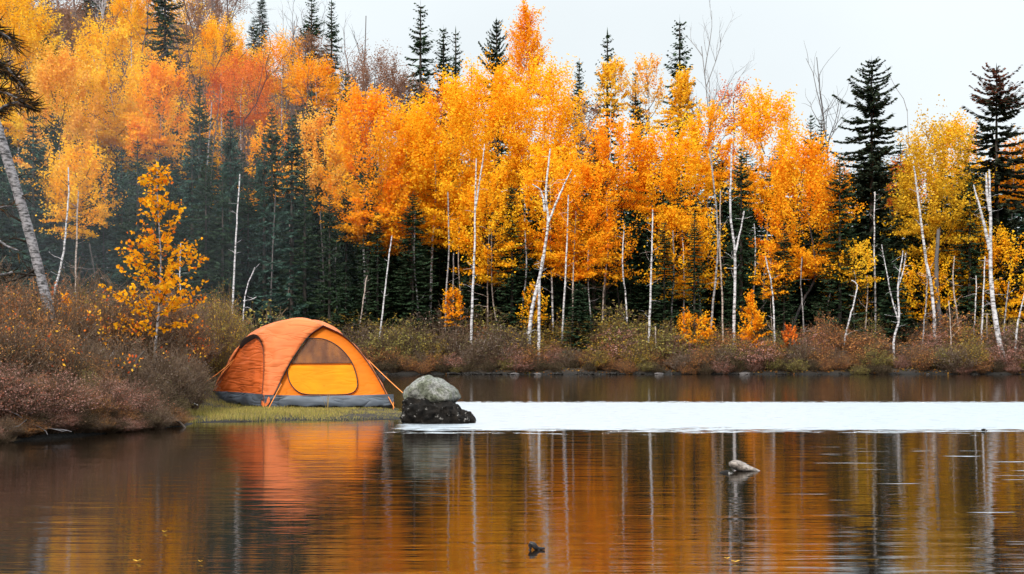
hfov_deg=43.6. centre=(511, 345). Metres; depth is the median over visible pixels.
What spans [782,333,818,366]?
shrub
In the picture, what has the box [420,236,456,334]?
spruce tree
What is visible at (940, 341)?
shrub
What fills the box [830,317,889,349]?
shrub
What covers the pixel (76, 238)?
bare birch
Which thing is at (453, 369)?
shrub
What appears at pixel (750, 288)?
spruce tree
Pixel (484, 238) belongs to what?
spruce tree
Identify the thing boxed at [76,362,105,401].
shrub
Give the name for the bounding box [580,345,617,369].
shrub
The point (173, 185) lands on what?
spruce tree
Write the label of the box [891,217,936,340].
spruce tree
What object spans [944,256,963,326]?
bare birch
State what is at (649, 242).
spruce tree
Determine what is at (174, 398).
shrub
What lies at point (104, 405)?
shrub
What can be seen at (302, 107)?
hillside tree
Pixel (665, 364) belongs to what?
shrub
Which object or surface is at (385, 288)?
bare birch
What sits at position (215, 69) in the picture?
hillside tree
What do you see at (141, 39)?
hillside tree
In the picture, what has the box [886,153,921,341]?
spruce tree
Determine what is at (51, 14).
hillside tree
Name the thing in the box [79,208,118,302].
spruce tree
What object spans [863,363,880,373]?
shrub
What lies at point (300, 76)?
aspen tree
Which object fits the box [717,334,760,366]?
shrub
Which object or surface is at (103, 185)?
bare birch
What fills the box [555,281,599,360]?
spruce tree
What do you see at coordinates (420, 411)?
dark rock
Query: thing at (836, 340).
shrub
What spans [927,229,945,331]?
bare birch
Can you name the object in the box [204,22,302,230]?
hillside tree
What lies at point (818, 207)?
aspen tree
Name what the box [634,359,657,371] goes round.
shrub
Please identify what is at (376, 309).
spruce tree
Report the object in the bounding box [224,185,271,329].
spruce tree
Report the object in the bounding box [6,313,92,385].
shrub
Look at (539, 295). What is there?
bare birch
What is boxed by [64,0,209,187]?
hillside tree
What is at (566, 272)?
spruce tree
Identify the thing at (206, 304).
shrub
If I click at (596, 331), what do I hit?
shrub
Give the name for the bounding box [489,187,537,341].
spruce tree
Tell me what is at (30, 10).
hillside tree
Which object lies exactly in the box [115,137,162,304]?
spruce tree
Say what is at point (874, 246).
bare birch
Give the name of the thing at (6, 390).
shrub
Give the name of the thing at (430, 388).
boulder
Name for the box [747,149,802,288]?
spruce tree
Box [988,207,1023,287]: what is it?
spruce tree
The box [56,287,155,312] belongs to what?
shrub
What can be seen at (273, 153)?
spruce tree
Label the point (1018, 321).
bare birch
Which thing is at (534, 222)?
spruce tree
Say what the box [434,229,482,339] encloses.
spruce tree
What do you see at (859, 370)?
shrub
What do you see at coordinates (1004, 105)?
spruce tree
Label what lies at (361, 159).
spruce tree
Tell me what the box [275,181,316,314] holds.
spruce tree
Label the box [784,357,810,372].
shrub
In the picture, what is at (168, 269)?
yellow tree
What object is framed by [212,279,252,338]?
shrub
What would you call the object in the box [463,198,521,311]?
spruce tree
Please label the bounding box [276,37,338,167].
hillside tree
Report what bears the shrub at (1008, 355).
on the ground at (384, 412)
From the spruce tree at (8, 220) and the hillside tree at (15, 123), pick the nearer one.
the spruce tree at (8, 220)
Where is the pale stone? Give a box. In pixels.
[729,460,759,470]
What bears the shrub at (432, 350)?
on the ground at (384, 412)
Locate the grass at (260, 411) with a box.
[186,387,401,422]
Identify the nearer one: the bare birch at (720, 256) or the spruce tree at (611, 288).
the bare birch at (720, 256)
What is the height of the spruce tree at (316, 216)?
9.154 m
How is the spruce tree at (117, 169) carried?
on the ground at (384, 412)
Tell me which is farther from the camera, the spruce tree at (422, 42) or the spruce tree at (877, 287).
the spruce tree at (422, 42)
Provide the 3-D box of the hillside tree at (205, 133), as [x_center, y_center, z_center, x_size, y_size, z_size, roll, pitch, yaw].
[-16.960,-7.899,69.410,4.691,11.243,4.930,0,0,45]
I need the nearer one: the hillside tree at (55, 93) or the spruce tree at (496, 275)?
the spruce tree at (496, 275)
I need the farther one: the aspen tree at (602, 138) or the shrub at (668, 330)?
the aspen tree at (602, 138)
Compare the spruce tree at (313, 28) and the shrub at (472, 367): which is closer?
the shrub at (472, 367)
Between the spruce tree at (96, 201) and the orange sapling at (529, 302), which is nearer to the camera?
the orange sapling at (529, 302)
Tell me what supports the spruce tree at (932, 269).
on the ground at (384, 412)
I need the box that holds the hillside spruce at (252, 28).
[245,17,265,107]
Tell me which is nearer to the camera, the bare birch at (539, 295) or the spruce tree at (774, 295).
the bare birch at (539, 295)
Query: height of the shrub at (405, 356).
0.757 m
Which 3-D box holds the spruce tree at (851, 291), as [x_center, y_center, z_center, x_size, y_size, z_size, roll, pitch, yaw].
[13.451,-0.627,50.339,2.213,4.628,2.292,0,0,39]
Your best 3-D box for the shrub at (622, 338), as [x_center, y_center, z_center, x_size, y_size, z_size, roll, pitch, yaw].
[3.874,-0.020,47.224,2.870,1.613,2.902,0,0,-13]
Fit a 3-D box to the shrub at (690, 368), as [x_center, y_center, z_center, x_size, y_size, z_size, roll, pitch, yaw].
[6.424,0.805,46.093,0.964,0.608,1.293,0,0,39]
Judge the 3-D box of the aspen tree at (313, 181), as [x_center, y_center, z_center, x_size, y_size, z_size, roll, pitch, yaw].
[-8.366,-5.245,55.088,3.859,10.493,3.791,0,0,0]
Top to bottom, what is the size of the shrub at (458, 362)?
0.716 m
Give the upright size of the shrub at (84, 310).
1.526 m
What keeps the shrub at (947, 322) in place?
on the ground at (384, 412)
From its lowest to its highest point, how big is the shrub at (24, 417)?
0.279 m
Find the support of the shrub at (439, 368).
on the ground at (384, 412)
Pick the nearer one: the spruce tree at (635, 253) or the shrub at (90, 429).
the shrub at (90, 429)
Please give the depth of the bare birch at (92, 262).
47.02 m
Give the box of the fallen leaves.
[374,363,1023,373]
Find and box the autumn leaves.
[1,283,223,373]
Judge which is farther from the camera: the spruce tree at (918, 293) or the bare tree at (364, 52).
the bare tree at (364, 52)
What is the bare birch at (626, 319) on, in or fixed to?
on the ground at (384, 412)
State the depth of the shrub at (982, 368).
45.83 m
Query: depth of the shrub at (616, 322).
47.74 m
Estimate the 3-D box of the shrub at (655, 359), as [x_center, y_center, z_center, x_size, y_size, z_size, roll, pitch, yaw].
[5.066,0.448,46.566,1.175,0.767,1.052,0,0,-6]
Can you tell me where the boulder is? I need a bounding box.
[403,375,460,402]
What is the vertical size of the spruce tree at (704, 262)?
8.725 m
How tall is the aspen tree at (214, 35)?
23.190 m
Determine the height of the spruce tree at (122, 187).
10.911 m
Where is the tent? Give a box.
[207,318,402,408]
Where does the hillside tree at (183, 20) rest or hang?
on the ground at (384, 412)
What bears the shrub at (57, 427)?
on the ground at (384, 412)
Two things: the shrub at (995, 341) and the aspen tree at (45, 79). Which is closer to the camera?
the shrub at (995, 341)
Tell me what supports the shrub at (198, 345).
on the ground at (384, 412)
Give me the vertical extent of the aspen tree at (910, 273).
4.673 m
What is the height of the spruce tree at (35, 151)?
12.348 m
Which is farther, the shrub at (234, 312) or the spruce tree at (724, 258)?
the spruce tree at (724, 258)
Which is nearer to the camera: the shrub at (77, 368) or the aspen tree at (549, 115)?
the shrub at (77, 368)
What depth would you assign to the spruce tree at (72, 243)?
56.14 m
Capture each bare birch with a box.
[50,167,69,302]
[69,191,78,291]
[89,243,96,293]
[96,130,107,287]
[176,243,181,289]
[206,102,211,167]
[232,174,242,309]
[243,267,255,326]
[269,192,277,322]
[316,211,324,321]
[325,243,342,320]
[358,275,368,339]
[378,235,391,344]
[408,211,424,320]
[442,192,459,341]
[452,253,460,323]
[454,224,468,327]
[464,144,486,342]
[486,231,499,324]
[520,232,527,330]
[524,256,543,364]
[527,149,571,348]
[560,195,577,352]
[568,263,584,347]
[586,245,601,336]
[601,193,611,320]
[618,224,627,325]
[644,210,659,345]
[670,231,681,329]
[692,276,707,323]
[701,148,724,336]
[713,192,732,339]
[725,144,751,343]
[747,224,755,326]
[765,256,780,344]
[795,257,807,333]
[842,273,857,350]
[857,275,867,327]
[872,192,881,329]
[880,245,912,363]
[911,166,935,343]
[922,269,933,341]
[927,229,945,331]
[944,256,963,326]
[946,301,962,352]
[965,275,982,329]
[973,169,1005,361]
[981,256,996,345]
[995,281,1014,336]
[1013,296,1023,348]
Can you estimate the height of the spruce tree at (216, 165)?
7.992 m
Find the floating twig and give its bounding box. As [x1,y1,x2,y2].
[528,541,544,549]
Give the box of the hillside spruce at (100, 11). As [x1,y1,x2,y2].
[85,0,110,32]
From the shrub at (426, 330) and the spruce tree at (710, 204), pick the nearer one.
the shrub at (426, 330)
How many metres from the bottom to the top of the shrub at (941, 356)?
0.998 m
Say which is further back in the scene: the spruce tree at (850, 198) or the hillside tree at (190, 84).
the hillside tree at (190, 84)
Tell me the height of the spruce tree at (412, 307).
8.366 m
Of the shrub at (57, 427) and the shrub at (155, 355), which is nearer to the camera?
the shrub at (57, 427)
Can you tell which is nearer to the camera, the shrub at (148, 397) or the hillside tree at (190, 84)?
the shrub at (148, 397)
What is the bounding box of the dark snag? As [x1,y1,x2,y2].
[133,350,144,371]
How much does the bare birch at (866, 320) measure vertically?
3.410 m
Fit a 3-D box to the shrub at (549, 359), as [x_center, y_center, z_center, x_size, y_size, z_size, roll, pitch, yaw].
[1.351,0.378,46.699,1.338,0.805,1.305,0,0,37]
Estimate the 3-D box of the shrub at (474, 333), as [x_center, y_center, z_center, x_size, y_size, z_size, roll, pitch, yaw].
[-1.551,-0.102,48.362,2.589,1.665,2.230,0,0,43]
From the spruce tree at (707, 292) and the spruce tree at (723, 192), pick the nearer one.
the spruce tree at (707, 292)
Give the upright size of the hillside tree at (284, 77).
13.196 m
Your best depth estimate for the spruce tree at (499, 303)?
51.18 m
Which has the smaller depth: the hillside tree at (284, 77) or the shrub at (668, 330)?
the shrub at (668, 330)
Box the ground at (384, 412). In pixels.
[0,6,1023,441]
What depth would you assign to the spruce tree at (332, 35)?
93.94 m
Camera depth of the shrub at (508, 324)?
48.85 m
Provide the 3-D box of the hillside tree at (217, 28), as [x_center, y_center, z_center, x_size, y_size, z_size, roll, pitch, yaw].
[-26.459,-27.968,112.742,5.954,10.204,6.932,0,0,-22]
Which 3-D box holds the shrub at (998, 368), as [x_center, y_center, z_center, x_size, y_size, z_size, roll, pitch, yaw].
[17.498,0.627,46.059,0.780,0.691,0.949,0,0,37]
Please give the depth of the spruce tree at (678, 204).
55.54 m
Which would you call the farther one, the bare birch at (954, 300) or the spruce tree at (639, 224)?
the spruce tree at (639, 224)
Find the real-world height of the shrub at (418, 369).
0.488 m
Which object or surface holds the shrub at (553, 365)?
on the ground at (384, 412)
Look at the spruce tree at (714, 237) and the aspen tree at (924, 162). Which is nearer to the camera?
the aspen tree at (924, 162)
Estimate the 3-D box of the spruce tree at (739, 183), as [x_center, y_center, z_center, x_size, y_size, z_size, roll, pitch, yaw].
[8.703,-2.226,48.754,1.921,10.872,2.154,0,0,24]
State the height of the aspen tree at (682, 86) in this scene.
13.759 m
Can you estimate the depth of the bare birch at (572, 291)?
47.93 m
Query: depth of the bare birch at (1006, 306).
47.97 m
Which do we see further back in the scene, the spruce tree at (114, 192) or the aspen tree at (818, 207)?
the spruce tree at (114, 192)
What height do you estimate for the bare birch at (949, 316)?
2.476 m
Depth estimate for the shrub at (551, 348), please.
47.02 m
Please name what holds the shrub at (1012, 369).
on the ground at (384, 412)
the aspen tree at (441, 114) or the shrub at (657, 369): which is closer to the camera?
the shrub at (657, 369)
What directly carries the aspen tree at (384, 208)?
on the ground at (384, 412)
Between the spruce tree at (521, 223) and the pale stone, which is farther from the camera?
the spruce tree at (521, 223)
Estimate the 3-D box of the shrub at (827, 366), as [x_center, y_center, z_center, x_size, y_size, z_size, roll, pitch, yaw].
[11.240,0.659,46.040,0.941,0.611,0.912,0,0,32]
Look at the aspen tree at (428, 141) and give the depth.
50.40 m
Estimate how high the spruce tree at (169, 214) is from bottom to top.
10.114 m
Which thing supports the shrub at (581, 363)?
on the ground at (384, 412)
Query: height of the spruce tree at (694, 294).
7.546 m
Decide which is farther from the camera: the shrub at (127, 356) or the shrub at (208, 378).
the shrub at (208, 378)
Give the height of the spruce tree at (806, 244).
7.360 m
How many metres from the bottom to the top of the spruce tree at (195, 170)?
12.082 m
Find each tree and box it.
[0,0,65,25]
[0,0,70,254]
[0,12,47,280]
[0,20,53,151]
[0,36,110,279]
[0,112,70,311]
[0,115,21,193]
[0,136,23,276]
[0,163,29,278]
[0,164,28,294]
[0,169,20,269]
[0,188,18,295]
[0,218,7,286]
[2,0,46,68]
[5,3,69,64]
[6,6,63,101]
[7,137,72,276]
[9,161,68,295]
[13,5,77,136]
[14,136,47,280]
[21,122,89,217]
[32,0,110,57]
[32,133,128,277]
[35,132,92,280]
[36,0,65,21]
[38,0,77,59]
[38,0,88,87]
[41,150,78,284]
[43,218,83,298]
[45,55,123,208]
[48,149,86,296]
[49,3,162,228]
[58,0,138,69]
[58,5,144,156]
[58,12,120,108]
[58,196,106,294]
[62,152,105,279]
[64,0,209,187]
[72,144,112,242]
[74,38,116,111]
[77,148,114,285]
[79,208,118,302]
[82,86,112,199]
[84,169,141,289]
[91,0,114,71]
[91,195,133,299]
[98,1,149,95]
[98,159,208,360]
[99,147,148,225]
[99,148,140,305]
[100,0,201,119]
[102,147,131,289]
[105,0,157,67]
[105,163,172,282]
[108,35,160,109]
[112,205,145,303]
[114,1,166,88]
[115,52,203,267]
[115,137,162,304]
[120,28,204,113]
[124,107,173,242]
[124,183,167,296]
[131,0,196,173]
[134,5,263,165]
[134,183,169,306]
[135,156,186,268]
[139,0,240,143]
[143,0,179,44]
[151,157,182,291]
[154,94,221,187]
[155,170,187,306]
[159,0,211,88]
[160,94,226,204]
[162,104,193,225]
[163,202,187,293]
[166,0,227,59]
[167,186,201,301]
[168,0,245,150]
[169,33,220,95]
[169,132,217,305]
[173,123,228,240]
[176,77,217,286]
[177,9,256,179]
[178,155,220,292]
[180,164,234,309]
[181,0,238,63]
[186,21,250,157]
[188,37,292,178]
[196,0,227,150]
[198,44,290,146]
[202,171,246,328]
[203,106,252,332]
[204,0,272,29]
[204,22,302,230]
[204,75,256,143]
[204,136,219,207]
[206,84,302,279]
[207,146,247,290]
[207,185,240,301]
[214,107,300,210]
[216,141,251,239]
[216,149,254,277]
[220,56,418,221]
[222,35,287,155]
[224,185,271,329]
[233,153,257,321]
[236,134,282,296]
[241,0,343,137]
[242,138,286,330]
[243,23,312,169]
[244,28,313,150]
[244,146,284,255]
[245,151,267,298]
[248,108,288,322]
[248,186,289,328]
[249,124,294,210]
[253,100,297,177]
[253,116,323,323]
[256,75,319,170]
[264,24,298,126]
[266,15,338,117]
[271,0,303,171]
[273,0,326,73]
[274,99,362,308]
[274,164,312,311]
[274,203,316,317]
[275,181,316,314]
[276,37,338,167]
[277,25,340,132]
[279,39,342,148]
[280,120,317,242]
[284,50,347,129]
[285,104,384,189]
[287,0,334,141]
[288,154,322,337]
[294,88,330,290]
[295,20,346,88]
[295,185,343,322]
[296,136,332,315]
[300,158,327,278]
[302,74,426,326]
[307,194,352,326]
[312,198,363,322]
[319,187,374,334]
[320,0,342,170]
[321,196,369,313]
[322,141,396,308]
[325,14,372,120]
[328,37,418,171]
[329,274,361,338]
[331,69,361,258]
[339,20,381,151]
[340,116,375,211]
[344,159,408,315]
[347,243,369,315]
[348,246,395,327]
[352,153,381,330]
[357,196,409,324]
[358,228,405,328]
[360,73,489,191]
[361,212,391,336]
[370,89,449,298]
[378,70,439,141]
[381,64,523,325]
[381,200,422,325]
[382,193,443,334]
[384,256,431,333]
[386,236,427,320]
[403,0,439,252]
[403,156,438,271]
[403,265,443,329]
[408,173,455,307]
[414,217,457,318]
[420,81,483,278]
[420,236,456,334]
[426,208,478,314]
[428,25,462,172]
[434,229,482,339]
[436,47,540,285]
[438,154,532,331]
[441,162,493,320]
[447,214,485,337]
[448,27,469,177]
[448,180,510,288]
[454,217,489,324]
[456,258,508,332]
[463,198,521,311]
[469,18,513,179]
[479,245,520,326]
[484,141,532,288]
[484,155,552,290]
[485,224,519,326]
[486,0,569,220]
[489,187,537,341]
[491,48,602,268]
[492,130,603,330]
[498,216,543,326]
[499,188,533,318]
[513,242,544,330]
[514,189,575,324]
[517,218,576,334]
[522,202,568,331]
[528,149,625,329]
[529,196,563,335]
[547,268,576,324]
[549,89,613,183]
[553,205,576,313]
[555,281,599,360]
[559,188,601,317]
[565,253,599,329]
[566,62,589,196]
[566,195,640,317]
[575,102,663,314]
[576,141,617,331]
[576,183,626,315]
[590,155,637,321]
[591,55,633,171]
[591,240,625,330]
[592,28,628,298]
[596,239,625,321]
[611,268,646,333]
[616,108,660,318]
[616,228,661,328]
[617,163,667,309]
[617,187,638,263]
[620,69,643,287]
[620,109,727,313]
[624,52,666,254]
[625,155,666,267]
[629,196,733,341]
[629,212,681,331]
[629,258,672,327]
[634,162,706,315]
[645,222,682,343]
[653,228,702,335]
[654,20,700,270]
[655,62,705,205]
[659,183,703,325]
[670,1,754,201]
[678,96,740,323]
[678,211,709,335]
[679,211,720,314]
[683,193,713,258]
[691,143,737,264]
[692,250,732,345]
[700,145,737,272]
[702,195,764,324]
[704,76,754,230]
[704,225,745,335]
[707,171,767,322]
[709,183,761,332]
[711,69,817,322]
[711,159,732,324]
[717,147,764,342]
[729,272,770,326]
[731,208,766,321]
[733,148,770,273]
[733,179,769,300]
[745,125,870,335]
[746,234,801,333]
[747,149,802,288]
[752,163,802,331]
[755,251,795,339]
[757,236,787,329]
[765,197,795,329]
[765,223,798,346]
[766,216,827,334]
[775,195,825,328]
[785,209,826,327]
[789,226,825,333]
[790,57,934,335]
[794,148,856,274]
[797,115,821,237]
[799,187,837,245]
[800,188,833,328]
[803,43,850,282]
[805,226,867,332]
[806,157,876,338]
[811,274,876,332]
[813,162,847,305]
[815,117,833,230]
[820,237,883,327]
[830,169,864,244]
[830,277,868,329]
[836,198,877,281]
[847,160,887,277]
[850,145,900,282]
[855,242,896,339]
[864,241,907,333]
[866,163,901,286]
[869,255,919,347]
[870,94,1000,325]
[875,180,917,287]
[881,152,926,257]
[884,142,923,240]
[886,68,924,284]
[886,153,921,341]
[886,222,905,292]
[889,245,964,330]
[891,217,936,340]
[896,219,946,335]
[903,202,943,311]
[917,214,956,322]
[918,216,972,335]
[923,163,952,222]
[924,198,972,312]
[926,62,1023,330]
[931,110,986,268]
[939,209,1003,308]
[940,177,984,321]
[942,163,999,338]
[944,156,1010,308]
[948,247,980,328]
[976,222,1023,325]
[976,245,1005,333]
[981,125,1023,297]
[984,247,1023,331]
[987,188,1023,276]
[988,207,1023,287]
[999,143,1023,256]
[1003,224,1023,333]
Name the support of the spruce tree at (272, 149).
on the ground at (384, 412)
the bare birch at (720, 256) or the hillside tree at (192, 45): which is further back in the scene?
the hillside tree at (192, 45)
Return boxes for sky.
[34,0,1023,242]
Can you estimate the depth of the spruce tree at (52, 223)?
55.00 m
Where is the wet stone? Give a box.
[719,470,732,473]
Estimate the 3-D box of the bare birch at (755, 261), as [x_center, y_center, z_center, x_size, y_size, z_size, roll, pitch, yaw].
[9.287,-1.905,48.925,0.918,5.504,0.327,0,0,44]
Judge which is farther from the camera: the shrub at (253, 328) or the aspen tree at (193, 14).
the aspen tree at (193, 14)
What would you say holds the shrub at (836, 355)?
on the ground at (384, 412)
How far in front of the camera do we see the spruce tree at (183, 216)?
52.15 m
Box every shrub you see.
[0,251,50,320]
[0,279,40,343]
[0,279,83,366]
[0,306,69,390]
[0,309,36,381]
[0,356,39,420]
[0,360,68,424]
[0,408,42,421]
[0,413,30,440]
[0,413,55,437]
[0,424,8,440]
[0,427,15,442]
[1,270,84,324]
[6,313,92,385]
[13,404,61,434]
[16,284,117,363]
[18,363,106,419]
[18,374,66,411]
[32,404,76,433]
[35,258,116,315]
[41,344,102,391]
[45,289,114,359]
[46,404,87,432]
[50,324,130,385]
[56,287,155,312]
[56,383,108,415]
[56,401,100,432]
[64,288,171,362]
[67,276,114,327]
[75,416,107,432]
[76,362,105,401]
[78,270,164,327]
[78,369,144,417]
[78,384,119,418]
[79,353,125,400]
[82,412,121,432]
[88,329,168,390]
[93,289,196,367]
[95,402,122,420]
[99,415,131,432]
[104,353,180,404]
[105,377,174,414]
[105,400,145,421]
[109,414,145,431]
[112,278,204,332]
[119,332,201,394]
[119,414,150,430]
[131,409,158,430]
[136,380,190,410]
[137,295,216,367]
[137,402,181,429]
[138,392,174,416]
[147,352,202,407]
[149,289,241,339]
[154,397,185,420]
[156,288,226,369]
[162,344,221,410]
[163,407,197,425]
[165,282,236,339]
[167,341,214,388]
[169,395,192,419]
[191,294,225,348]
[191,295,249,340]
[192,286,249,386]
[206,307,253,359]
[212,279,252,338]
[237,299,290,382]
[320,309,383,344]
[340,319,383,349]
[350,322,406,356]
[352,317,391,338]
[357,324,413,365]
[359,344,383,366]
[366,312,419,345]
[373,360,385,370]
[374,345,404,363]
[379,313,439,356]
[380,356,405,372]
[381,326,417,354]
[387,350,422,363]
[394,315,438,343]
[396,328,445,358]
[397,354,422,371]
[398,301,482,346]
[409,349,429,365]
[412,361,433,373]
[417,333,452,365]
[418,352,449,370]
[419,321,481,363]
[434,356,456,372]
[438,301,542,348]
[441,352,469,370]
[448,364,463,372]
[451,322,491,343]
[456,338,485,359]
[456,360,479,372]
[457,341,495,367]
[459,326,525,367]
[468,318,525,353]
[477,354,499,371]
[484,311,527,348]
[493,320,554,357]
[494,342,530,363]
[497,352,517,369]
[506,354,536,372]
[507,330,548,362]
[507,343,553,369]
[512,307,585,351]
[524,321,559,351]
[529,356,549,371]
[531,346,565,363]
[533,338,564,358]
[546,309,634,357]
[547,322,614,358]
[547,360,563,371]
[551,345,585,367]
[552,339,575,354]
[561,300,673,349]
[566,357,579,367]
[574,349,595,367]
[580,325,653,362]
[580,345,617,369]
[581,360,597,371]
[583,336,619,360]
[594,357,621,371]
[598,311,639,351]
[598,345,627,365]
[614,335,654,368]
[614,357,637,373]
[626,314,670,344]
[626,320,697,361]
[628,323,670,357]
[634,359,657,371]
[641,347,664,366]
[648,359,666,372]
[657,318,681,350]
[660,354,680,368]
[661,348,702,371]
[665,333,699,362]
[676,329,733,361]
[677,361,699,373]
[681,311,715,351]
[684,344,719,370]
[691,319,729,350]
[693,327,754,356]
[695,358,716,373]
[703,342,739,368]
[707,316,769,348]
[710,356,734,373]
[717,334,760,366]
[722,355,750,371]
[727,337,788,369]
[744,357,765,371]
[750,317,814,358]
[756,340,790,366]
[757,328,793,359]
[764,354,783,370]
[776,327,826,348]
[777,336,804,355]
[778,352,797,364]
[778,356,793,371]
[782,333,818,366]
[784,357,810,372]
[788,325,835,356]
[799,323,862,359]
[802,322,859,347]
[805,310,845,358]
[805,358,820,371]
[806,340,837,365]
[814,356,835,371]
[824,346,852,369]
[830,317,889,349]
[830,330,873,359]
[830,354,851,370]
[831,326,904,359]
[843,307,907,348]
[845,347,874,369]
[849,363,871,373]
[852,342,893,367]
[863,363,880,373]
[873,362,895,373]
[874,323,935,354]
[877,351,897,367]
[879,343,911,364]
[889,354,909,368]
[898,342,937,365]
[902,342,940,370]
[905,320,949,348]
[907,328,968,358]
[911,305,994,354]
[926,342,986,372]
[927,342,956,368]
[935,328,990,358]
[938,317,1013,347]
[946,337,993,368]
[957,364,973,373]
[969,340,1003,356]
[970,303,1023,351]
[972,356,996,373]
[973,322,1023,354]
[975,347,999,366]
[983,317,1023,359]
[986,340,1023,369]
[988,355,1009,371]
[1003,360,1022,373]
[1015,355,1023,370]
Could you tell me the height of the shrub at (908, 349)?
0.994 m
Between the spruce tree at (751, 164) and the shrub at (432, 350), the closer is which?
the shrub at (432, 350)
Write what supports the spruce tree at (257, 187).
on the ground at (384, 412)
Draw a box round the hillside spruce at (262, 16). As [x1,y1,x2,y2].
[254,0,271,66]
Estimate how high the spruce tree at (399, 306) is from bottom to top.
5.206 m
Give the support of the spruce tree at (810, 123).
on the ground at (384, 412)
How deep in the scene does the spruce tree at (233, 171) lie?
60.04 m
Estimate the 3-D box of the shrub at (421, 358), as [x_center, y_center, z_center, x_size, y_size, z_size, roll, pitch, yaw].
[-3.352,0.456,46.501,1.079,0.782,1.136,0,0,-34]
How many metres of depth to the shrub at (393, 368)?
45.79 m
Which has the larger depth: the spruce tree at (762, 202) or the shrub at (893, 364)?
the spruce tree at (762, 202)
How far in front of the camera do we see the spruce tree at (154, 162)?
68.04 m
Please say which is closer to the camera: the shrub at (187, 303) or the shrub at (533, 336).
the shrub at (187, 303)
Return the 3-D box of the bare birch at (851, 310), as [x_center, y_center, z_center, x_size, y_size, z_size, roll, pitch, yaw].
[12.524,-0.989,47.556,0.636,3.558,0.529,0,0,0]
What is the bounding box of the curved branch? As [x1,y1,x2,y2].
[170,417,185,427]
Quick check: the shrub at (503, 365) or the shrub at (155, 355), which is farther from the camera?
the shrub at (503, 365)
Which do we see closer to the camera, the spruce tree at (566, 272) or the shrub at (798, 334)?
the shrub at (798, 334)
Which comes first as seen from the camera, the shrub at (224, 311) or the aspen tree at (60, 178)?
the shrub at (224, 311)
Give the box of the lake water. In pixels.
[0,374,1023,573]
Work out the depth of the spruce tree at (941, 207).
59.07 m
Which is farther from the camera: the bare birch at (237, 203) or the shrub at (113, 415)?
the bare birch at (237, 203)
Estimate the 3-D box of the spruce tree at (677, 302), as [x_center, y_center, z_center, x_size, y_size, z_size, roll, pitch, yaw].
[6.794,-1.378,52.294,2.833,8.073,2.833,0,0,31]
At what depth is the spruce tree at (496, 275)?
53.88 m
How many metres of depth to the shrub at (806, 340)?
47.08 m
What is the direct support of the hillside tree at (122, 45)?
on the ground at (384, 412)
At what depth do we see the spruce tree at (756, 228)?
67.40 m
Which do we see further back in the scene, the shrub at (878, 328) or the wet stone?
the shrub at (878, 328)
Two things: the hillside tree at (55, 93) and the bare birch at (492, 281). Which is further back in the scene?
the hillside tree at (55, 93)
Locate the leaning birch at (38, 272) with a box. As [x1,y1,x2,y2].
[0,121,57,339]
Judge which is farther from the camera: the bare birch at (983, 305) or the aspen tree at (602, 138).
the aspen tree at (602, 138)
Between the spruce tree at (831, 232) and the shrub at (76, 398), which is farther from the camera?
the spruce tree at (831, 232)
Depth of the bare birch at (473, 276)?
47.45 m
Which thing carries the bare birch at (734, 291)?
on the ground at (384, 412)
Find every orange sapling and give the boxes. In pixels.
[17,292,117,319]
[437,282,469,332]
[515,279,550,338]
[672,307,716,345]
[733,289,774,354]
[780,319,799,355]
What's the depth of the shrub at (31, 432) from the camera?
13.93 m
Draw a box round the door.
[287,338,357,394]
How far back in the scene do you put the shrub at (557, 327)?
48.89 m
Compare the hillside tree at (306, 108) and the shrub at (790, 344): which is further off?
the hillside tree at (306, 108)
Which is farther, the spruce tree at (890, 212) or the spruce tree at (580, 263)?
the spruce tree at (890, 212)
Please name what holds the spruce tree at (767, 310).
on the ground at (384, 412)
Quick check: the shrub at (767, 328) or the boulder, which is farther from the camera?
the shrub at (767, 328)
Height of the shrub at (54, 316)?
1.607 m
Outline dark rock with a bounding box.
[400,397,475,423]
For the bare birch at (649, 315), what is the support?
on the ground at (384, 412)
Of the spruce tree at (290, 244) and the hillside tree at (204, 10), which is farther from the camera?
the hillside tree at (204, 10)
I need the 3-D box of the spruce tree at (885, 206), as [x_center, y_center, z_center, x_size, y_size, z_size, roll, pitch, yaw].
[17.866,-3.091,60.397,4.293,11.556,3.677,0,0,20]
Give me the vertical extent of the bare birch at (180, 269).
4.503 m
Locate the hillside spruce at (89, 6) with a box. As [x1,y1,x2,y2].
[66,0,105,62]
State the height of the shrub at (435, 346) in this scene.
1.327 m
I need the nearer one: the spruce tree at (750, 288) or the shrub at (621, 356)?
the shrub at (621, 356)
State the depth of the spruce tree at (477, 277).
56.04 m
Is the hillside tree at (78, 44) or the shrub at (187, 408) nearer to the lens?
the shrub at (187, 408)
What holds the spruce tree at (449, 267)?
on the ground at (384, 412)
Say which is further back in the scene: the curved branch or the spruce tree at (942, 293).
the spruce tree at (942, 293)
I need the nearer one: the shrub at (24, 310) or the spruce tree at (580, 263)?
the shrub at (24, 310)
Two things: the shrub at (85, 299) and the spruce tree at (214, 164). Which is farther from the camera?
the spruce tree at (214, 164)
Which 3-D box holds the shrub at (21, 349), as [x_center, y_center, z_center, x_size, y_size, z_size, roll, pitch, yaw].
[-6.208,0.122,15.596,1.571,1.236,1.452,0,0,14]
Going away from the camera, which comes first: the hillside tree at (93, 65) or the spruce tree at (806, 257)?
the spruce tree at (806, 257)
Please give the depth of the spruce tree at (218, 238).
54.17 m
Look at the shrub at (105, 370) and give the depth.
16.18 m
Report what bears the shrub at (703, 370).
on the ground at (384, 412)
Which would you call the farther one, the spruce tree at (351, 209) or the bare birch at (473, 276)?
the spruce tree at (351, 209)
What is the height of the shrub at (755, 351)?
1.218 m
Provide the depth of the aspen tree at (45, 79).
53.77 m

